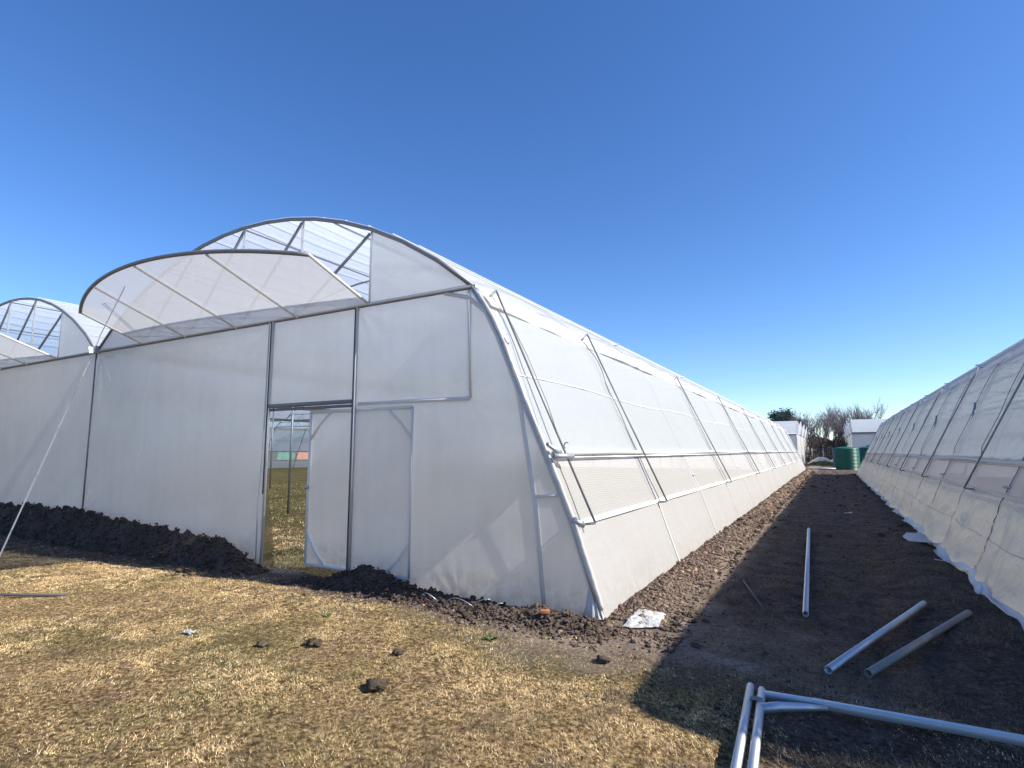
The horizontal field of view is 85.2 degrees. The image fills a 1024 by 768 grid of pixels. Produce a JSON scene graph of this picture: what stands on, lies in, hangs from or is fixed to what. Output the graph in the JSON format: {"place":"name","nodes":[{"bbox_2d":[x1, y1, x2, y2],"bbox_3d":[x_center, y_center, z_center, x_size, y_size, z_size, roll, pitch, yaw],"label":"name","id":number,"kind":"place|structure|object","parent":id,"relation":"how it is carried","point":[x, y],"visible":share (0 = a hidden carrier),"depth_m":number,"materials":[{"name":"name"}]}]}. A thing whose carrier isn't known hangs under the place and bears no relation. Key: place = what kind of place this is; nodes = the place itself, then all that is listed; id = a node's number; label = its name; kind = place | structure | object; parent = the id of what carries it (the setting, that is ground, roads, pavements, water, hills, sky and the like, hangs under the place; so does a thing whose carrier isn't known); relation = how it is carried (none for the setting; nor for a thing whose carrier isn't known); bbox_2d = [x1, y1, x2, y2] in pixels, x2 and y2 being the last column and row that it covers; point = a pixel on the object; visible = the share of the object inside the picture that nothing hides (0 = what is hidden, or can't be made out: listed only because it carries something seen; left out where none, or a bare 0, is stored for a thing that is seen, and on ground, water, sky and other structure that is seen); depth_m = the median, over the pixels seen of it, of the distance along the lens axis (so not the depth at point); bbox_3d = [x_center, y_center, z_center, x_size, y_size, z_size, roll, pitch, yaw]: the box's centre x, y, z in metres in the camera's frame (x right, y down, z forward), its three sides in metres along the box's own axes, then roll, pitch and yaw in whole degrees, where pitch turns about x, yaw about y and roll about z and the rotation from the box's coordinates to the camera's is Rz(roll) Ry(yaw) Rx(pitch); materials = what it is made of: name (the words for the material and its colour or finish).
{"place":"outdoors","nodes":[
{"label":"outdoors","id":0,"kind":"place"},
{"bbox_2d":[268,482,308,569],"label":"indoor grass","id":1,"kind":"structure","parent":0,"point":[282,562],"depth_m":9.47,"materials":[{"name":"plant"}]},
{"bbox_2d":[0,453,1023,767],"bbox_3d":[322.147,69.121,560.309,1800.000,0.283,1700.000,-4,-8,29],"label":"ground","id":2,"kind":"structure","parent":0,"point":[844,631],"depth_m":4.14,"materials":[{"name":"beige plant"}]},
{"bbox_2d":[0,593,67,595],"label":"pipe","id":3,"kind":"object","parent":2,"relation":"on","point":[33,594],"visible":1,"depth_m":6.17,"materials":[{"name":"metal"}]},
{"bbox_2d":[0,286,124,555],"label":"tie strap","id":4,"kind":"object","parent":2,"relation":"on","point":[57,430],"visible":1,"depth_m":8.93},
{"bbox_2d":[0,501,273,576],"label":"soil heap","id":5,"kind":"object","parent":2,"relation":"on","point":[76,528],"visible":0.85,"depth_m":8.90,"materials":[{"name":"brown soil"}]},
{"bbox_2d":[175,566,185,571],"bbox_3d":[-4.400,2.466,7.381,0.132,0.092,0.150,3,-7,-23],"label":"stone","id":6,"kind":"object","parent":2,"relation":"on","point":[181,569],"visible":1,"depth_m":7.35,"materials":[{"name":"stone"}]},
{"bbox_2d":[181,629,196,634],"bbox_3d":[-2.831,2.171,4.894,0.134,0.032,0.077,-4,-8,29],"label":"plastic scrap","id":7,"kind":"object","parent":2,"relation":"on","point":[190,631],"visible":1,"depth_m":4.89,"materials":[{"name":"white plastic"}]},
{"bbox_2d":[256,639,270,647],"bbox_3d":[-2.038,2.133,4.569,0.101,0.064,0.090,0,-7,2],"label":"soil clod","id":8,"kind":"object","parent":2,"relation":"on","point":[262,643],"visible":1,"depth_m":4.55,"materials":[{"name":"brown soil"}]},
{"bbox_2d":[303,637,322,647],"bbox_3d":[-1.637,2.138,4.578,0.149,0.093,0.145,4,-8,-27],"label":"soil clod","id":9,"kind":"object","parent":2,"relation":"on","point":[313,642],"visible":1,"depth_m":4.56,"materials":[{"name":"brown soil"}]},
{"bbox_2d":[365,677,387,692],"bbox_3d":[-0.918,2.035,3.772,0.151,0.101,0.166,1,-7,-8],"label":"soil clod","id":10,"kind":"object","parent":2,"relation":"on","point":[376,685],"visible":0.99,"depth_m":3.72,"materials":[{"name":"brown soil"}]},
{"bbox_2d":[392,648,404,655],"bbox_3d":[-0.901,2.116,4.382,0.104,0.076,0.084,-4,-8,29],"label":"soil clod","id":11,"kind":"object","parent":2,"relation":"on","point":[397,652],"visible":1,"depth_m":4.37,"materials":[{"name":"brown soil"}]},
{"bbox_2d":[0,217,805,620],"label":"greenhouse","id":12,"kind":"object","parent":2,"relation":"on","point":[462,431],"visible":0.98,"depth_m":7.66,"materials":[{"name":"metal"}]},
{"bbox_2d":[303,406,413,579],"bbox_3d":[-1.973,1.329,7.047,1.824,2.054,0.074,-4,-8,29],"label":"sliding door","id":13,"kind":"structure","parent":12,"relation":"in","point":[326,519],"depth_m":7.29,"materials":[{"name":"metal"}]},
{"bbox_2d":[281,562,525,623],"bbox_3d":[-1.340,2.252,6.225,3.183,0.362,0.653,-4,-8,29],"label":"soil heap","id":14,"kind":"object","parent":2,"relation":"on","point":[363,581],"visible":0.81,"depth_m":6.18,"materials":[{"name":"brown soil"}]},
{"bbox_2d":[421,593,502,609],"bbox_3d":[-0.551,2.229,5.719,1.055,0.128,0.066,-4,-8,29],"label":"loose wire","id":15,"kind":"object","parent":14,"relation":"on","point":[463,600],"visible":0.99,"depth_m":5.65,"materials":[{"name":"metal"}]},
{"bbox_2d":[482,632,497,640],"bbox_3d":[-0.183,2.160,4.737,0.137,0.047,0.119,-4,-8,29],"label":"weed","id":16,"kind":"object","parent":2,"relation":"on","point":[487,638],"visible":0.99,"depth_m":4.74,"materials":[{"name":"green plant"}]},
{"bbox_2d":[0,543,1019,767],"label":"dry grass","id":17,"kind":"structure","parent":2,"relation":"on","point":[320,677],"depth_m":3.83,"materials":[{"name":"beige plant"}]},
{"bbox_2d":[0,469,1023,767],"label":"soil clods","id":18,"kind":"object","parent":2,"relation":"on","point":[760,513],"visible":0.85,"depth_m":6.77,"materials":[{"name":"brown soil"}]},
{"bbox_2d":[454,603,620,652],"bbox_3d":[0.224,2.207,5.188,1.544,0.226,0.802,-4,-8,29],"label":"rubble heap","id":19,"kind":"object","parent":2,"relation":"on","point":[530,617],"visible":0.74,"depth_m":5.10,"materials":[{"name":"soil"}]},
{"bbox_2d":[540,609,549,613],"bbox_3d":[0.307,2.127,5.203,0.090,0.032,0.060,0,-7,1],"label":"brick fragment","id":20,"kind":"object","parent":19,"relation":"on","point":[544,611],"visible":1,"depth_m":5.17,"materials":[{"name":"orange brick"}]},
{"bbox_2d":[552,619,560,627],"bbox_3d":[0.420,2.211,5.102,0.136,0.092,0.160,3,-8,-24],"label":"stone","id":21,"kind":"object","parent":2,"relation":"on","point":[555,624],"visible":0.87,"depth_m":5.05,"materials":[{"name":"stone"}]},
{"bbox_2d":[596,655,611,663],"bbox_3d":[0.695,2.104,4.251,0.130,0.074,0.114,-4,-8,29],"label":"soil clod","id":22,"kind":"object","parent":2,"relation":"on","point":[602,659],"visible":1,"depth_m":4.23,"materials":[{"name":"brown soil"}]},
{"bbox_2d":[623,609,665,627],"bbox_3d":[1.266,2.213,5.253,0.290,0.065,0.576,-4,-8,29],"label":"plastic sheet","id":23,"kind":"object","parent":2,"relation":"on","point":[654,618],"visible":1,"depth_m":5.20,"materials":[{"name":"white plastic"}]},
{"bbox_2d":[743,580,765,611],"bbox_3d":[2.715,2.362,6.298,0.039,0.058,1.404,-2,-7,14],"label":"stick","id":24,"kind":"object","parent":2,"relation":"on","point":[758,601],"visible":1,"depth_m":6.08,"materials":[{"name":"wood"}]},
{"bbox_2d":[767,407,809,431],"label":"evergreen tree","id":25,"kind":"object","parent":2,"relation":"on","point":[781,415],"visible":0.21,"depth_m":100.17,"materials":[{"name":"green plant"}]},
{"bbox_2d":[772,421,808,463],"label":"greenhouse","id":26,"kind":"object","parent":2,"relation":"on","point":[797,433],"visible":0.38,"depth_m":64.59,"materials":[{"name":"plastic"}]},
{"bbox_2d":[789,409,815,440],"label":"bare tree","id":27,"kind":"object","parent":2,"relation":"on","point":[806,424],"visible":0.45,"depth_m":87.37,"materials":[{"name":"brown plant"}]},
{"bbox_2d":[802,528,809,616],"bbox_3d":[4.431,2.591,8.343,0.056,0.081,6.583,-4,-8,28],"label":"steel pipe","id":28,"kind":"object","parent":2,"relation":"on","point":[805,612],"visible":1,"depth_m":6.81,"materials":[{"name":"silver metal"}]},
{"bbox_2d":[803,448,832,461],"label":"wire fence","id":29,"kind":"object","parent":2,"relation":"on","point":[814,455],"visible":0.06,"depth_m":73.42,"materials":[{"name":"metal"}]},
{"bbox_2d":[807,460,832,464],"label":"grassy mound","id":30,"kind":"object","parent":2,"relation":"on","point":[824,462],"visible":0.55,"depth_m":63.98,"materials":[{"name":"green plant"}]},
{"bbox_2d":[808,457,832,463],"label":"plastic heap","id":31,"kind":"object","parent":2,"relation":"on","point":[819,459],"visible":0.47,"depth_m":65.85,"materials":[{"name":"white plastic"}]},
{"bbox_2d":[806,468,835,468],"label":"white pipe","id":32,"kind":"object","parent":2,"relation":"on","point":[820,468],"visible":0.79,"depth_m":48.62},
{"bbox_2d":[801,403,841,453],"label":"bare tree","id":33,"kind":"object","parent":2,"relation":"on","point":[818,425],"visible":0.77,"depth_m":88.91,"materials":[{"name":"brown plant"}]},
{"bbox_2d":[804,438,847,461],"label":"scrub","id":34,"kind":"object","parent":2,"relation":"on","point":[822,446],"visible":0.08,"depth_m":78.10,"materials":[{"name":"brown plant"}]},
{"bbox_2d":[808,435,844,454],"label":"distant wood","id":35,"kind":"object","parent":2,"relation":"on","point":[818,440],"depth_m":238.56,"materials":[{"name":"brown plant"}]},
{"bbox_2d":[825,406,855,440],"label":"bare tree","id":36,"kind":"object","parent":2,"relation":"on","point":[845,415],"visible":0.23,"depth_m":92.86,"materials":[{"name":"brown plant"}]},
{"bbox_2d":[822,401,859,447],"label":"bare tree","id":37,"kind":"object","parent":2,"relation":"on","point":[837,429],"visible":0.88,"depth_m":84.17,"materials":[{"name":"brown plant"}]},
{"bbox_2d":[831,446,860,469],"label":"water tank","id":38,"kind":"object","parent":2,"relation":"on","point":[846,457],"visible":1,"depth_m":48.19,"materials":[{"name":"green plastic"}]},
{"bbox_2d":[833,404,874,420],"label":"bare tree","id":39,"kind":"object","parent":2,"relation":"on","point":[854,411],"visible":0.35,"depth_m":94.50,"materials":[{"name":"brown plant"}]},
{"bbox_2d":[859,445,869,464],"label":"water tank","id":40,"kind":"object","parent":2,"relation":"on","point":[862,451],"visible":0.14,"depth_m":50.42,"materials":[{"name":"green plastic"}]},
{"bbox_2d":[843,419,886,447],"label":"greenhouse","id":41,"kind":"object","parent":2,"relation":"on","point":[858,433],"visible":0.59,"depth_m":59.07,"materials":[{"name":"plastic"}]},
{"bbox_2d":[853,397,887,418],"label":"bare tree","id":42,"kind":"object","parent":2,"relation":"on","point":[881,413],"visible":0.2,"depth_m":96.34,"materials":[{"name":"brown plant"}]},
{"bbox_2d":[824,601,926,673],"bbox_3d":[3.247,2.159,4.861,2.478,0.104,0.058,6,-9,-40],"label":"steel pipe","id":43,"kind":"object","parent":2,"relation":"on","point":[854,651],"visible":1,"depth_m":4.62,"materials":[{"name":"silver metal"}]},
{"bbox_2d":[730,682,1023,767],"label":"pipework","id":44,"kind":"object","parent":2,"relation":"on","point":[784,702],"visible":1,"depth_m":3.24,"materials":[{"name":"metal"}]},
{"bbox_2d":[864,610,971,677],"bbox_3d":[3.411,2.107,4.598,2.109,0.140,0.058,5,-8,-35],"label":"steel pipe","id":45,"kind":"object","parent":2,"relation":"on","point":[894,657],"visible":1,"depth_m":4.43,"materials":[{"name":"grey metal"}]},
{"bbox_2d":[903,532,932,542],"bbox_3d":[7.090,2.668,9.705,0.465,0.075,1.120,-4,-8,29],"label":"plastic scrap","id":46,"kind":"object","parent":2,"relation":"on","point":[920,537],"visible":0.94,"depth_m":9.60,"materials":[{"name":"white plastic"}]},
{"bbox_2d":[856,338,1023,629],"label":"greenhouse","id":47,"kind":"object","parent":2,"relation":"on","point":[941,468],"visible":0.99,"depth_m":9.62,"materials":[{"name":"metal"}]},
{"bbox_2d":[0,0,1023,439],"label":"sky","id":48,"kind":"structure","parent":0,"point":[804,206],"materials":[{"name":"blue"}]}
]}

